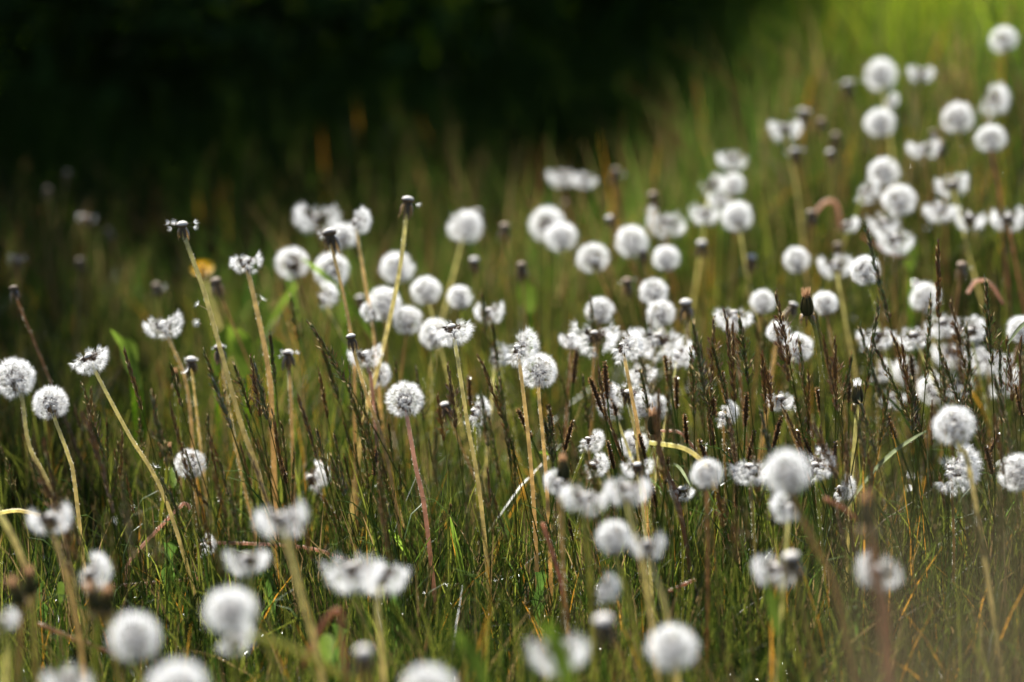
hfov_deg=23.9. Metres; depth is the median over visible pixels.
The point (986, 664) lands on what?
dry grass blade
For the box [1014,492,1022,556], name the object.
grass stalk
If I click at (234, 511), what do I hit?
grass stalk
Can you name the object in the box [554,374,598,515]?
grass stalk
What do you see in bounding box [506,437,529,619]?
grass stalk
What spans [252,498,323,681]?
dandelion
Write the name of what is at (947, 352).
dandelion
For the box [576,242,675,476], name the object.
dandelion
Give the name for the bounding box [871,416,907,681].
dry grass blade
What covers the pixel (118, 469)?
grass stalk
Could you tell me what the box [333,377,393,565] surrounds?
grass stalk
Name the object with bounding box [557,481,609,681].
dandelion
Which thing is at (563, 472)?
dandelion bud
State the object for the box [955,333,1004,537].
grass stalk
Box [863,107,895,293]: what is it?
dandelion
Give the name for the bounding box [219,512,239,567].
grass stalk
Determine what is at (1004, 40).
dandelion
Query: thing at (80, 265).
dandelion
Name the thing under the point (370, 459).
grass stalk
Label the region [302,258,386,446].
grass leaf
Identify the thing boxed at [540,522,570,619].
fallen stem
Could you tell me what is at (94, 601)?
dandelion bud
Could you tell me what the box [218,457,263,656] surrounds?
grass stalk
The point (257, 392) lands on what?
grass stalk
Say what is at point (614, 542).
dandelion
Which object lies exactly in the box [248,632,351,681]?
fallen stem
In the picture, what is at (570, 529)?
sedge stalk
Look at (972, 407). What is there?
grass stalk
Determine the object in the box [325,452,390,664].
grass stalk
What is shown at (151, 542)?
grass stalk
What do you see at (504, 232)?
dandelion
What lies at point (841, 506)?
fallen stem
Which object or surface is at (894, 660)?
dry grass blade
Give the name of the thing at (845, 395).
grass stalk
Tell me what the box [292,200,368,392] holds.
dandelion
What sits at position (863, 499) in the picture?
dandelion bud
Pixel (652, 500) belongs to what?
grass stalk
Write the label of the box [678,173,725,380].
dandelion
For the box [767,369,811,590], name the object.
grass stalk
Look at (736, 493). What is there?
sedge stalk
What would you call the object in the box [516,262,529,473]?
dandelion
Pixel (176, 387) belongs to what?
grass stalk
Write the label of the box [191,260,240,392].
dandelion flower
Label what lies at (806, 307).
dandelion bud
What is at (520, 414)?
sedge stalk
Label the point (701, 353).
grass stalk
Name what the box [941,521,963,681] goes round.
dry grass blade
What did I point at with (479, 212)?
dandelion
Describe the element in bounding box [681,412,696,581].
sedge stalk
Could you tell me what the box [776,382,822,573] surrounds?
grass stalk
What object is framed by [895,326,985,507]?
dandelion
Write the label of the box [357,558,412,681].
dandelion
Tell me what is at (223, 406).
grass stalk
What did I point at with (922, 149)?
dandelion
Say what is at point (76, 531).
grass stalk
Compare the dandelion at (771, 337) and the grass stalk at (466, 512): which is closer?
the grass stalk at (466, 512)
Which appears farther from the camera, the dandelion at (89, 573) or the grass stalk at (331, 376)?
the grass stalk at (331, 376)
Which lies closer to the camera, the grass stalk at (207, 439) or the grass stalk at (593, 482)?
the grass stalk at (593, 482)
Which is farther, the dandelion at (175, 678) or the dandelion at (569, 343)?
the dandelion at (569, 343)
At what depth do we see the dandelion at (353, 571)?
1.90 m
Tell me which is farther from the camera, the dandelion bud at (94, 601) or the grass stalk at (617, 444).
the grass stalk at (617, 444)
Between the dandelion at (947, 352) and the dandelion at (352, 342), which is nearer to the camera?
the dandelion at (352, 342)
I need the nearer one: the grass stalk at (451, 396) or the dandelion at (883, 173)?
the grass stalk at (451, 396)
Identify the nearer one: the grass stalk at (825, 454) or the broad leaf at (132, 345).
the grass stalk at (825, 454)
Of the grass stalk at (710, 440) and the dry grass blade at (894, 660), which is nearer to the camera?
the dry grass blade at (894, 660)
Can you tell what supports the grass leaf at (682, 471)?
on the ground at (561, 346)
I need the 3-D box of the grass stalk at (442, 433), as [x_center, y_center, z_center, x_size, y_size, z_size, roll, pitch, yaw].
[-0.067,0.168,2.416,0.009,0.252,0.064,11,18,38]
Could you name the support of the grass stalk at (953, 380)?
on the ground at (561, 346)
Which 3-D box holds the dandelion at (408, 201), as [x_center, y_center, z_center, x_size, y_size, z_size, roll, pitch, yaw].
[-0.142,0.074,2.510,0.024,0.440,0.143,12,18,40]
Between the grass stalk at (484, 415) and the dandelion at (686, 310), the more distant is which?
the dandelion at (686, 310)
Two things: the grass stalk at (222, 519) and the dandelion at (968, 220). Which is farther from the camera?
the dandelion at (968, 220)
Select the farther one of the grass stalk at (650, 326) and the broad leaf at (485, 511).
the grass stalk at (650, 326)
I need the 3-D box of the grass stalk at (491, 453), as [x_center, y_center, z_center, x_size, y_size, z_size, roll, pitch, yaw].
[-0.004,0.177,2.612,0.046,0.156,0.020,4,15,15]
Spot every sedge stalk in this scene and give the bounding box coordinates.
[280,460,322,633]
[356,446,379,640]
[441,503,451,591]
[466,376,494,589]
[516,408,598,613]
[541,419,573,569]
[546,404,577,574]
[566,347,579,551]
[567,518,587,595]
[588,377,659,596]
[601,360,631,559]
[605,439,639,597]
[609,382,639,606]
[638,433,665,582]
[651,484,674,619]
[653,456,669,591]
[661,355,697,590]
[673,375,687,535]
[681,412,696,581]
[697,438,753,628]
[706,412,732,578]
[708,385,726,565]
[721,371,752,544]
[726,430,756,596]
[728,447,762,602]
[734,391,749,604]
[734,480,738,591]
[749,415,782,583]
[766,370,782,555]
[796,429,836,615]
[803,438,873,633]
[813,441,837,648]
[815,386,836,559]
[846,373,851,466]
[882,408,945,577]
[908,355,919,554]
[913,394,921,571]
[913,401,959,601]
[928,433,999,589]
[984,444,1022,595]
[1014,384,1023,427]
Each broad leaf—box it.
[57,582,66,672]
[110,329,149,497]
[120,338,139,499]
[169,467,178,577]
[211,325,233,474]
[232,328,252,477]
[263,338,285,459]
[319,634,333,681]
[339,293,356,423]
[455,630,488,681]
[478,505,488,534]
[499,506,508,577]
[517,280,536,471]
[543,619,573,681]
[766,584,780,681]
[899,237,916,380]
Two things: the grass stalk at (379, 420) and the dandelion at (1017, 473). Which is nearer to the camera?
the dandelion at (1017, 473)
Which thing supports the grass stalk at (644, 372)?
on the ground at (561, 346)
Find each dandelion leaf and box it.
[35,580,49,671]
[160,540,177,614]
[259,571,279,648]
[332,620,347,681]
[387,567,404,679]
[529,569,549,657]
[699,575,717,680]
[848,606,863,661]
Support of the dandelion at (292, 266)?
on the ground at (561, 346)
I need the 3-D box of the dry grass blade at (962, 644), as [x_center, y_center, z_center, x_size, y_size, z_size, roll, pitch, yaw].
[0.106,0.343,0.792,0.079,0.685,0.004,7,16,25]
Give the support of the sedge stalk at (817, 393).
on the ground at (561, 346)
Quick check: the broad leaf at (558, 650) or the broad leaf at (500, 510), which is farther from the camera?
the broad leaf at (500, 510)
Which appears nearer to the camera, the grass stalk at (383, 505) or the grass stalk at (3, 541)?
the grass stalk at (383, 505)
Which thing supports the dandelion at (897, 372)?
on the ground at (561, 346)
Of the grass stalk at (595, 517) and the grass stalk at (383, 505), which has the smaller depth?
the grass stalk at (383, 505)
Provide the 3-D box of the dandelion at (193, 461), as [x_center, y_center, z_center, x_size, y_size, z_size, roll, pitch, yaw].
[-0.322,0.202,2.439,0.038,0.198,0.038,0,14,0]
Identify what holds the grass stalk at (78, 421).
on the ground at (561, 346)
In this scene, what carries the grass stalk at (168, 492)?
on the ground at (561, 346)
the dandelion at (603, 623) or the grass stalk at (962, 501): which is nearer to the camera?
the dandelion at (603, 623)
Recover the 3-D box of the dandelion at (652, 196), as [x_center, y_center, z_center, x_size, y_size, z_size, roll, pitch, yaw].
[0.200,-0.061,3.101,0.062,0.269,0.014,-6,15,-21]
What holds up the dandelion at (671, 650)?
on the ground at (561, 346)
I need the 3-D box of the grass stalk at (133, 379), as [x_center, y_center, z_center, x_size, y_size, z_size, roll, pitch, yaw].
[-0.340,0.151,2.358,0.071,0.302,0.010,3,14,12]
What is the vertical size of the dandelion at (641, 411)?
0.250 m
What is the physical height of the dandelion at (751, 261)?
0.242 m
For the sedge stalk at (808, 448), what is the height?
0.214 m
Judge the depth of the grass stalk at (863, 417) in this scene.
2.28 m
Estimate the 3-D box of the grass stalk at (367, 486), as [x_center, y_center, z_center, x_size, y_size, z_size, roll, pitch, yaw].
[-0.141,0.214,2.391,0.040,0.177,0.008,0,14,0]
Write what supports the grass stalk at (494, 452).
on the ground at (561, 346)
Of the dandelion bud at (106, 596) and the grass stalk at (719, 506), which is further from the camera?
the grass stalk at (719, 506)
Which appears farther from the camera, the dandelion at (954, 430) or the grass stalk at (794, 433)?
the grass stalk at (794, 433)
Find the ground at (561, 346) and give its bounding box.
[1,0,1023,681]
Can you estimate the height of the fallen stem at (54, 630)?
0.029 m
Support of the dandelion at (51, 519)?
on the ground at (561, 346)
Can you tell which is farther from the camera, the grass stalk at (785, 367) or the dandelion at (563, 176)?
the dandelion at (563, 176)
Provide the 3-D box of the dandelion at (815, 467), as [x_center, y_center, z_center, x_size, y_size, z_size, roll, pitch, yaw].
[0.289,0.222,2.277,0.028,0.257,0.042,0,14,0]
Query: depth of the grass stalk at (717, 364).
2.30 m
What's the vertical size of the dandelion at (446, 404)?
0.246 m
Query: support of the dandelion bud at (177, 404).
on the ground at (561, 346)
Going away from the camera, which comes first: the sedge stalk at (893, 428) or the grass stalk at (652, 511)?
the grass stalk at (652, 511)
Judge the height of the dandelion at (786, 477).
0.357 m
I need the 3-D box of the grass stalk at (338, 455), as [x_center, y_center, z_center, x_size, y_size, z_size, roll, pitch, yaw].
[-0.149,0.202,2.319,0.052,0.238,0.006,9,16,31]
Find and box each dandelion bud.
[4,575,32,679]
[23,564,40,681]
[83,578,107,681]
[99,583,121,681]
[141,441,173,611]
[171,367,182,530]
[557,451,571,638]
[647,406,705,653]
[799,286,827,604]
[845,378,864,609]
[856,489,887,681]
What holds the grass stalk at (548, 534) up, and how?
on the ground at (561, 346)
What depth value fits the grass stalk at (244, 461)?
2.40 m
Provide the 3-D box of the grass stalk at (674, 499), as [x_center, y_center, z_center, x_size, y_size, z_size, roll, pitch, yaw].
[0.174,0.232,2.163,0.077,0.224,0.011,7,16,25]
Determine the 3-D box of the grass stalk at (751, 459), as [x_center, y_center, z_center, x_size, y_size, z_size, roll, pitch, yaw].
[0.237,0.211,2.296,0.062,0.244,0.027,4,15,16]
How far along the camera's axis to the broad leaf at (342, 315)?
2.86 m
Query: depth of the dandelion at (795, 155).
3.13 m
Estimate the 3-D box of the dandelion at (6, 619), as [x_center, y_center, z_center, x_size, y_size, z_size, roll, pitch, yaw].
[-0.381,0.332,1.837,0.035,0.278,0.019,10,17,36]
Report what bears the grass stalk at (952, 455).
on the ground at (561, 346)
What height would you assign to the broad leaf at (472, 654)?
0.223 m
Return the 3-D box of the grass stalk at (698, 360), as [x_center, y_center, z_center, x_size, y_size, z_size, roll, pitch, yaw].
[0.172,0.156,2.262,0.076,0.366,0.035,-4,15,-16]
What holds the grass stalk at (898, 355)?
on the ground at (561, 346)
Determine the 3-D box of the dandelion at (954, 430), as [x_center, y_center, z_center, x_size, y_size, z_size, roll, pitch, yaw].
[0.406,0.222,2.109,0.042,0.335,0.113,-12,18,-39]
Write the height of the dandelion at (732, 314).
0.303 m
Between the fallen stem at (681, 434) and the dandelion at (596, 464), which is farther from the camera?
the fallen stem at (681, 434)
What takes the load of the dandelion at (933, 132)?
on the ground at (561, 346)
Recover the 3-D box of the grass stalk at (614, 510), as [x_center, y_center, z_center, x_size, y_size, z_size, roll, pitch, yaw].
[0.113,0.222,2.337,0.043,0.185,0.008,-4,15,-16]
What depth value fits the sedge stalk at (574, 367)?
2.51 m
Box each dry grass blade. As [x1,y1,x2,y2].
[825,480,848,681]
[834,491,856,681]
[854,501,861,681]
[859,425,873,681]
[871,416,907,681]
[879,560,893,681]
[881,506,884,681]
[883,437,897,681]
[887,522,907,681]
[900,581,920,681]
[907,534,927,681]
[910,529,930,681]
[926,476,945,681]
[936,492,976,681]
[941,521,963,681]
[943,526,964,681]
[944,578,953,681]
[954,393,1008,681]
[958,455,997,681]
[978,489,989,681]
[989,515,1023,676]
[993,397,1003,681]
[999,524,1013,681]
[1008,600,1023,681]
[1010,524,1023,681]
[1015,610,1023,681]
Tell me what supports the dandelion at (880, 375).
on the ground at (561, 346)
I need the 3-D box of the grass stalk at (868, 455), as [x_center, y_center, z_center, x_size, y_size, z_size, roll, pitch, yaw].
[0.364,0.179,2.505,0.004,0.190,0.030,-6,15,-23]
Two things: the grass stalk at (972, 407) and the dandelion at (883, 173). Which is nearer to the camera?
the grass stalk at (972, 407)
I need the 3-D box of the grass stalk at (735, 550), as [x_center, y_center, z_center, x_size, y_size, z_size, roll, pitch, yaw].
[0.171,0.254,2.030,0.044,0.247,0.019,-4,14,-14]
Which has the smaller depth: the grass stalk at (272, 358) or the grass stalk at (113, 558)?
the grass stalk at (113, 558)
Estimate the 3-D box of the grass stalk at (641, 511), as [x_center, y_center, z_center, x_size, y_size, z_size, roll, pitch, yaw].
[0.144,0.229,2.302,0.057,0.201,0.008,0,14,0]
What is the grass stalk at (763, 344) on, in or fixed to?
on the ground at (561, 346)
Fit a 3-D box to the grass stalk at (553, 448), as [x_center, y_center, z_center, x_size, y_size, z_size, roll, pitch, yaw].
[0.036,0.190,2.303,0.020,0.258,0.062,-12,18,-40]
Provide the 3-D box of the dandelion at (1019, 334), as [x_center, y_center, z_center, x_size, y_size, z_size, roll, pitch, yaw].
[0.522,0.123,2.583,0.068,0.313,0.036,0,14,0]
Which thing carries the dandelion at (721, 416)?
on the ground at (561, 346)
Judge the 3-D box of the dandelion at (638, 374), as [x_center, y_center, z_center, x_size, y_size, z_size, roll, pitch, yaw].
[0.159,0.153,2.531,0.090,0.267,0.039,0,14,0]
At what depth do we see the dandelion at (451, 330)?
2.33 m
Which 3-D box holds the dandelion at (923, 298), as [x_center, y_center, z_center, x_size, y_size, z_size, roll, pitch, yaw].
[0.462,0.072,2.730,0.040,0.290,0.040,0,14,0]
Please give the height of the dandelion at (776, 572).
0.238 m
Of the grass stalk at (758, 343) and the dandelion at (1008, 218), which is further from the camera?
the dandelion at (1008, 218)
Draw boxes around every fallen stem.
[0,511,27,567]
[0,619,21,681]
[1,508,40,516]
[37,622,111,654]
[66,577,204,588]
[124,502,191,580]
[205,541,352,561]
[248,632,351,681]
[300,608,348,681]
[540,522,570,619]
[649,441,715,490]
[660,429,695,450]
[668,578,695,591]
[815,199,842,231]
[824,497,857,520]
[862,236,910,259]
[966,279,1004,304]
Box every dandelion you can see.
[0,356,98,679]
[1,606,18,681]
[7,254,27,394]
[9,285,114,546]
[25,501,85,679]
[32,385,93,639]
[41,663,92,681]
[43,187,76,307]
[69,344,212,652]
[72,258,85,405]
[77,213,97,346]
[78,550,112,681]
[104,228,149,341]
[108,610,162,681]
[141,311,201,558]
[147,656,207,681]
[152,282,173,411]
[166,219,289,633]
[173,448,206,610]
[184,356,211,535]
[199,533,215,633]
[203,583,257,681]
[209,277,296,493]
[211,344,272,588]
[216,616,252,681]
[221,544,276,681]
[229,249,278,613]
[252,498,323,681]
[273,245,343,418]
[279,349,298,549]
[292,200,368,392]
[305,458,354,558]
[313,250,349,445]
[317,228,357,561]
[317,280,401,483]
[320,551,386,681]
[332,221,375,406]
[345,196,421,567]
[346,333,409,593]
[347,205,387,502]
[347,344,386,565]
[352,645,374,681]
[353,361,391,522]
[355,295,414,473]
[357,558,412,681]
[360,300,415,511]
[366,285,402,465]
[379,249,453,467]
[384,380,441,639]
[392,305,423,471]
[399,663,455,681]
[410,275,474,474]
[417,316,447,507]
[424,207,482,433]
[427,318,493,651]
[440,401,520,565]
[446,284,475,515]
[469,257,479,426]
[469,393,492,603]
[471,300,530,522]
[472,210,486,367]
[483,340,509,489]
[497,222,518,394]
[505,326,541,637]
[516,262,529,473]
[519,429,605,618]
[522,350,558,608]
[526,631,590,676]
[527,205,565,416]
[543,468,575,681]
[544,220,577,434]
[545,169,585,320]
[547,333,582,565]
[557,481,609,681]
[562,201,570,294]
[565,172,597,375]
[567,452,609,630]
[569,319,621,516]
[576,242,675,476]
[579,296,615,540]
[593,519,644,681]
[593,613,617,681]
[594,572,629,681]
[597,392,663,554]
[601,167,625,341]
[605,215,698,419]
[605,476,661,681]
[608,381,648,577]
[611,327,652,581]
[614,223,673,458]
[619,429,648,538]
[620,276,649,390]
[620,456,657,640]
[625,363,679,525]
[625,532,679,681]
[627,393,687,610]
[631,322,685,566]
[637,276,685,479]
[638,248,648,426]
[638,339,695,567]
[640,244,681,429]
[645,205,687,405]
[646,298,712,491]
[646,622,698,681]
[648,191,685,373]
[648,394,667,588]
[668,484,694,630]
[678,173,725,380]
[679,298,704,495]
[688,202,720,367]
[689,458,722,680]
[695,240,707,447]
[706,191,733,388]
[711,307,753,462]
[715,150,748,339]
[716,399,739,594]
[717,172,745,356]
[720,199,766,373]
[726,460,769,677]
[729,254,757,408]
[745,289,774,482]
[750,302,798,517]
[751,551,805,681]
[762,448,854,681]
[765,319,855,531]
[767,392,831,551]
[769,119,812,333]
[769,491,797,681]
[782,551,820,681]
[783,245,810,442]
[783,331,821,489]
[784,147,826,288]
[790,177,880,395]
[794,108,814,285]
[805,209,817,405]
[808,445,836,647]
[812,290,860,498]
[815,252,873,454]
[817,118,840,288]
[822,132,841,289]
[826,149,849,318]
[828,216,859,426]
[833,242,854,380]
[834,475,860,602]
[841,79,868,181]
[849,253,920,541]
[855,327,897,533]
[855,547,902,681]
[863,57,899,232]
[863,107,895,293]
[864,92,898,296]
[866,211,913,410]
[868,156,900,358]
[871,357,893,527]
[875,227,914,409]
[875,389,914,483]
[880,182,917,367]
[893,357,916,494]
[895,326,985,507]
[903,281,941,483]
[906,65,935,253]
[906,135,963,335]
[908,261,971,490]
[909,374,942,516]
[922,199,957,380]
[923,311,998,491]
[928,367,974,516]
[929,129,950,284]
[929,207,987,409]
[929,340,972,479]
[930,404,1005,681]
[933,171,997,349]
[933,441,985,580]
[935,141,946,342]
[941,100,975,302]
[960,314,999,472]
[962,345,1012,504]
[973,315,1023,539]
[974,123,1013,353]
[980,82,1022,274]
[989,26,1023,130]
[989,203,1023,307]
[989,364,1018,477]
[997,453,1023,522]
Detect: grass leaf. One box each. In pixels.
[256,281,299,423]
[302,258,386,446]
[387,530,411,565]
[450,517,469,637]
[539,450,569,559]
[671,463,690,587]
[841,430,929,623]
[989,322,1023,635]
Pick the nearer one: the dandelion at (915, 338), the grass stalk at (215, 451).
the grass stalk at (215, 451)
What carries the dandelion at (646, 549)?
on the ground at (561, 346)
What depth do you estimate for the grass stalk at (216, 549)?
1.99 m
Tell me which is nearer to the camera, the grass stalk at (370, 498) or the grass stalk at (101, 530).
the grass stalk at (101, 530)
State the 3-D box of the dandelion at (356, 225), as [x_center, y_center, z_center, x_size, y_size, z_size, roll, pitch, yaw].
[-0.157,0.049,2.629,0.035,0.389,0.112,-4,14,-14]
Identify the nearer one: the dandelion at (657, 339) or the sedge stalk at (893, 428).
the sedge stalk at (893, 428)
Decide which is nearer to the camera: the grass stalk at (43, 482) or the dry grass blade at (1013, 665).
the dry grass blade at (1013, 665)
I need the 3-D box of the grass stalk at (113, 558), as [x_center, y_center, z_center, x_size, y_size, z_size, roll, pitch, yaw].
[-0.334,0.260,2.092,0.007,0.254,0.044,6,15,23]
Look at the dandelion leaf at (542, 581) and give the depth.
2.30 m
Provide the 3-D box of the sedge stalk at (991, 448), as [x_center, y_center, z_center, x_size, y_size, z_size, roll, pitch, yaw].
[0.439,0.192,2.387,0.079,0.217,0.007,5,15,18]
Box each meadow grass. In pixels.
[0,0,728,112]
[0,0,1023,384]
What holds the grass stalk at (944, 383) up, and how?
on the ground at (561, 346)
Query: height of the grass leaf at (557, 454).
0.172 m
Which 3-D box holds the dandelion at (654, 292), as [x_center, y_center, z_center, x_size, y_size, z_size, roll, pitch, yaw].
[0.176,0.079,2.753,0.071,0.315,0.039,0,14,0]
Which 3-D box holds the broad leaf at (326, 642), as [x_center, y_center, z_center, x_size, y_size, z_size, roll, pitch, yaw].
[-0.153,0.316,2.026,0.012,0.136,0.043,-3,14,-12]
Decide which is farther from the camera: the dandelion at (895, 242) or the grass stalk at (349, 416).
the dandelion at (895, 242)
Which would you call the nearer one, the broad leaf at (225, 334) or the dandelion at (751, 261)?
the broad leaf at (225, 334)
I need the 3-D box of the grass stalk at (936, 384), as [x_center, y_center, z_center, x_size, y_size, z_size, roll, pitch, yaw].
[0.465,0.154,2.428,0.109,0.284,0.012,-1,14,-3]
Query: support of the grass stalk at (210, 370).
on the ground at (561, 346)
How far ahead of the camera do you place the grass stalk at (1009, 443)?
2.23 m
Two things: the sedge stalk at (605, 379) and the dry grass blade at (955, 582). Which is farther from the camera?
the sedge stalk at (605, 379)
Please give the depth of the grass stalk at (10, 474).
2.36 m
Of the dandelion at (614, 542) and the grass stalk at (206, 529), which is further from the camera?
the grass stalk at (206, 529)
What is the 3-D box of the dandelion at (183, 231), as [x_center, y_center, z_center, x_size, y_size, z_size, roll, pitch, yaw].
[-0.277,0.088,2.432,0.166,0.414,0.031,11,18,37]
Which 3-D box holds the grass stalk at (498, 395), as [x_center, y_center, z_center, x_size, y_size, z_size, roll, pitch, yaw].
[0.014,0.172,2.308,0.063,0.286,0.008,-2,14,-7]
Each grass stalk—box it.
[0,444,42,588]
[0,455,27,564]
[0,471,6,602]
[0,509,8,606]
[20,404,34,533]
[27,453,103,653]
[32,456,129,681]
[40,438,72,589]
[45,456,107,635]
[49,500,116,681]
[52,495,125,669]
[56,386,96,546]
[60,510,77,676]
[68,508,112,663]
[74,405,118,554]
[75,471,93,542]
[79,410,162,678]
[80,380,156,610]
[81,402,128,625]
[87,410,141,609]
[88,416,168,632]
[91,427,123,575]
[92,506,151,671]
[93,416,113,514]
[100,397,137,533]
[101,460,148,632]
[104,508,131,681]
[105,418,109,639]
[110,437,121,616]
[112,418,145,579]
[114,449,149,613]
[119,476,153,673]
[120,442,140,504]
[121,390,167,632]
[121,503,159,681]
[122,347,194,615]
[126,474,142,573]
[138,509,203,680]
[149,388,198,661]
[155,432,220,606]
[158,473,246,660]
[168,361,238,600]
[168,483,208,641]
[169,400,223,678]
[182,469,264,597]
[183,443,218,580]
[201,504,230,669]
[202,347,272,575]
[205,410,210,593]
[205,420,240,549]
[208,506,240,681]
[209,440,234,592]
[211,374,295,645]
[211,466,291,666]
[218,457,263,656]
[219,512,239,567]
[227,480,283,664]
[229,354,290,624]
[231,360,299,573]
[239,442,265,567]
[240,409,315,622]
[247,452,325,669]
[252,357,299,577]
[254,408,291,626]
[256,447,295,637]
[257,439,310,614]
[262,437,302,589]
[263,504,300,666]
[264,293,311,461]
[267,492,311,662]
[268,330,291,607]
[268,509,318,681]
[270,400,286,510]
[273,421,304,628]
[280,418,308,589]
[295,393,362,636]
[300,509,323,634]
[307,320,460,603]
[307,453,339,585]
[314,428,377,581]
[315,425,349,562]
[318,368,376,586]
[320,342,388,585]
[323,497,376,638]
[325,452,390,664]
[327,394,352,512]
[331,466,343,546]
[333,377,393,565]
[333,430,374,633]
[342,419,366,508]
[342,420,389,620]
[343,454,362,563]
[345,382,421,615]
[346,463,392,665]
[352,475,386,603]
[354,440,370,572]
[356,412,385,618]
[358,418,384,552]
[361,438,403,643]
[374,356,414,564]
[374,401,415,563]
[376,498,412,671]
[377,475,442,626]
[378,467,433,606]
[379,452,419,620]
[381,462,406,611]
[384,462,408,564]
[386,418,411,622]
[414,364,464,539]
[415,416,422,485]
[417,361,474,610]
[417,436,454,622]
[422,426,438,648]
[426,391,457,532]
[449,389,505,668]
[460,471,519,671]
[463,481,469,667]
[471,503,516,681]
[477,354,556,624]
[477,458,521,561]
[480,287,489,522]
[486,335,554,549]
[486,408,531,662]
[486,468,491,528]
[488,446,522,554]
[489,489,533,648]
[490,320,519,558]
[494,379,549,618]
[497,373,526,655]
[506,434,523,637]
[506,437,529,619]
[522,408,560,618]
[543,418,578,644]
[543,508,557,605]
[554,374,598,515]
[555,420,590,543]
[570,439,612,574]
[577,510,602,609]
[578,371,621,568]
[581,444,646,680]
[586,292,641,521]
[590,476,605,590]
[597,362,652,594]
[608,418,661,586]
[609,484,639,574]
[628,350,675,537]
[631,419,660,560]
[635,503,665,625]
[636,489,661,615]
[638,443,665,597]
[639,368,680,589]
[644,388,661,633]
[646,467,665,621]
[649,318,663,487]
[652,413,673,578]
[656,350,673,608]
[660,336,713,575]
[665,388,702,667]
[667,317,729,584]
[667,477,736,653]
[668,315,722,564]
[682,346,729,544]
[689,307,742,617]
[690,506,745,681]
[694,347,780,579]
[694,384,721,519]
[696,481,737,638]
[699,309,767,614]
[706,395,749,595]
[706,508,722,681]
[709,340,778,596]
[709,411,765,673]
[723,497,767,675]
[728,414,773,645]
[728,437,782,641]
[730,320,735,534]
[739,485,778,577]
[740,504,760,573]
[745,289,819,541]
[746,317,766,461]
[751,310,794,492]
[752,454,764,643]
[758,320,831,559]
[758,405,844,610]
[759,354,802,602]
[760,350,774,588]
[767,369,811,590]
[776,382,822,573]
[781,404,854,604]
[785,385,814,487]
[788,335,844,588]
[795,422,838,615]
[797,335,818,547]
[797,466,813,579]
[802,296,880,621]
[811,419,916,672]
[814,307,833,487]
[814,351,853,581]
[820,330,872,608]
[835,506,873,629]
[839,404,844,584]
[843,430,866,602]
[844,379,891,601]
[847,465,873,633]
[847,510,854,620]
[848,530,902,681]
[850,219,958,592]
[850,399,917,680]
[855,436,886,555]
[857,397,910,586]
[857,433,871,550]
[858,321,939,584]
[861,432,898,569]
[872,368,933,561]
[874,341,1012,638]
[876,372,919,599]
[881,390,901,557]
[885,329,947,579]
[900,338,926,582]
[901,292,932,597]
[901,483,943,642]
[909,373,969,627]
[917,359,971,561]
[922,321,979,513]
[927,358,1003,570]
[928,468,947,546]
[929,400,935,557]
[930,297,1006,573]
[934,237,947,529]
[935,352,969,601]
[937,341,1015,603]
[938,472,964,623]
[947,341,1004,550]
[950,438,965,531]
[954,488,1022,649]
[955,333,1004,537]
[963,507,973,671]
[964,510,993,681]
[965,383,1016,578]
[974,335,1022,517]
[974,412,1015,634]
[976,470,1008,643]
[980,274,1014,582]
[992,371,1023,548]
[993,414,1018,582]
[993,484,1011,655]
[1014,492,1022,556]
[1018,335,1022,554]
[1021,348,1023,381]
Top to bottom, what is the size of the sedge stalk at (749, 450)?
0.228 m
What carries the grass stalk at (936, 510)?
on the ground at (561, 346)
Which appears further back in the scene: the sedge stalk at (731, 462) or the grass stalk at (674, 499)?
the sedge stalk at (731, 462)
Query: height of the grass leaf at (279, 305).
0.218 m
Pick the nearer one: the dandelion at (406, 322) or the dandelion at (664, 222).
the dandelion at (406, 322)
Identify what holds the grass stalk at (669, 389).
on the ground at (561, 346)
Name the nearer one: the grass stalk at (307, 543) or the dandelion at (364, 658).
the dandelion at (364, 658)
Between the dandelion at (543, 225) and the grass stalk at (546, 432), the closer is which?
the grass stalk at (546, 432)
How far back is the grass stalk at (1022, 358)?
2.14 m
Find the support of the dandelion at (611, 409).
on the ground at (561, 346)
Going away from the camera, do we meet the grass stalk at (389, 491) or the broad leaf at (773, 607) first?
the broad leaf at (773, 607)
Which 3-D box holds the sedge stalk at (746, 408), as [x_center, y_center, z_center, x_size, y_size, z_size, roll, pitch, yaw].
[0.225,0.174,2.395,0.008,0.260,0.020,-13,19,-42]
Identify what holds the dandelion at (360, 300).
on the ground at (561, 346)
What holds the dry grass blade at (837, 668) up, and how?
on the ground at (561, 346)
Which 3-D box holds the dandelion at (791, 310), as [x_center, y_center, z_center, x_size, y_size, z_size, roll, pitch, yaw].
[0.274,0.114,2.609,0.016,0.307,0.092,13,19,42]
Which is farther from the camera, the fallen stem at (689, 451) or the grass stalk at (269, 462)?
the grass stalk at (269, 462)
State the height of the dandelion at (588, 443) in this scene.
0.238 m
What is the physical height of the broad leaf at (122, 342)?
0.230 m
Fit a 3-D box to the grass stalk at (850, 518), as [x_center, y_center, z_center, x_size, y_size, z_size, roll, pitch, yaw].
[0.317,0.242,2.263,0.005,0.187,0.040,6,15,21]
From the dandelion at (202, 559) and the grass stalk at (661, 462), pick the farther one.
the dandelion at (202, 559)
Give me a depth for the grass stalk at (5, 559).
2.45 m
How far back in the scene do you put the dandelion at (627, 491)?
1.95 m
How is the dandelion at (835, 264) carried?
on the ground at (561, 346)
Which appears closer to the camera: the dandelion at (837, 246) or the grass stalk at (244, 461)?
the grass stalk at (244, 461)

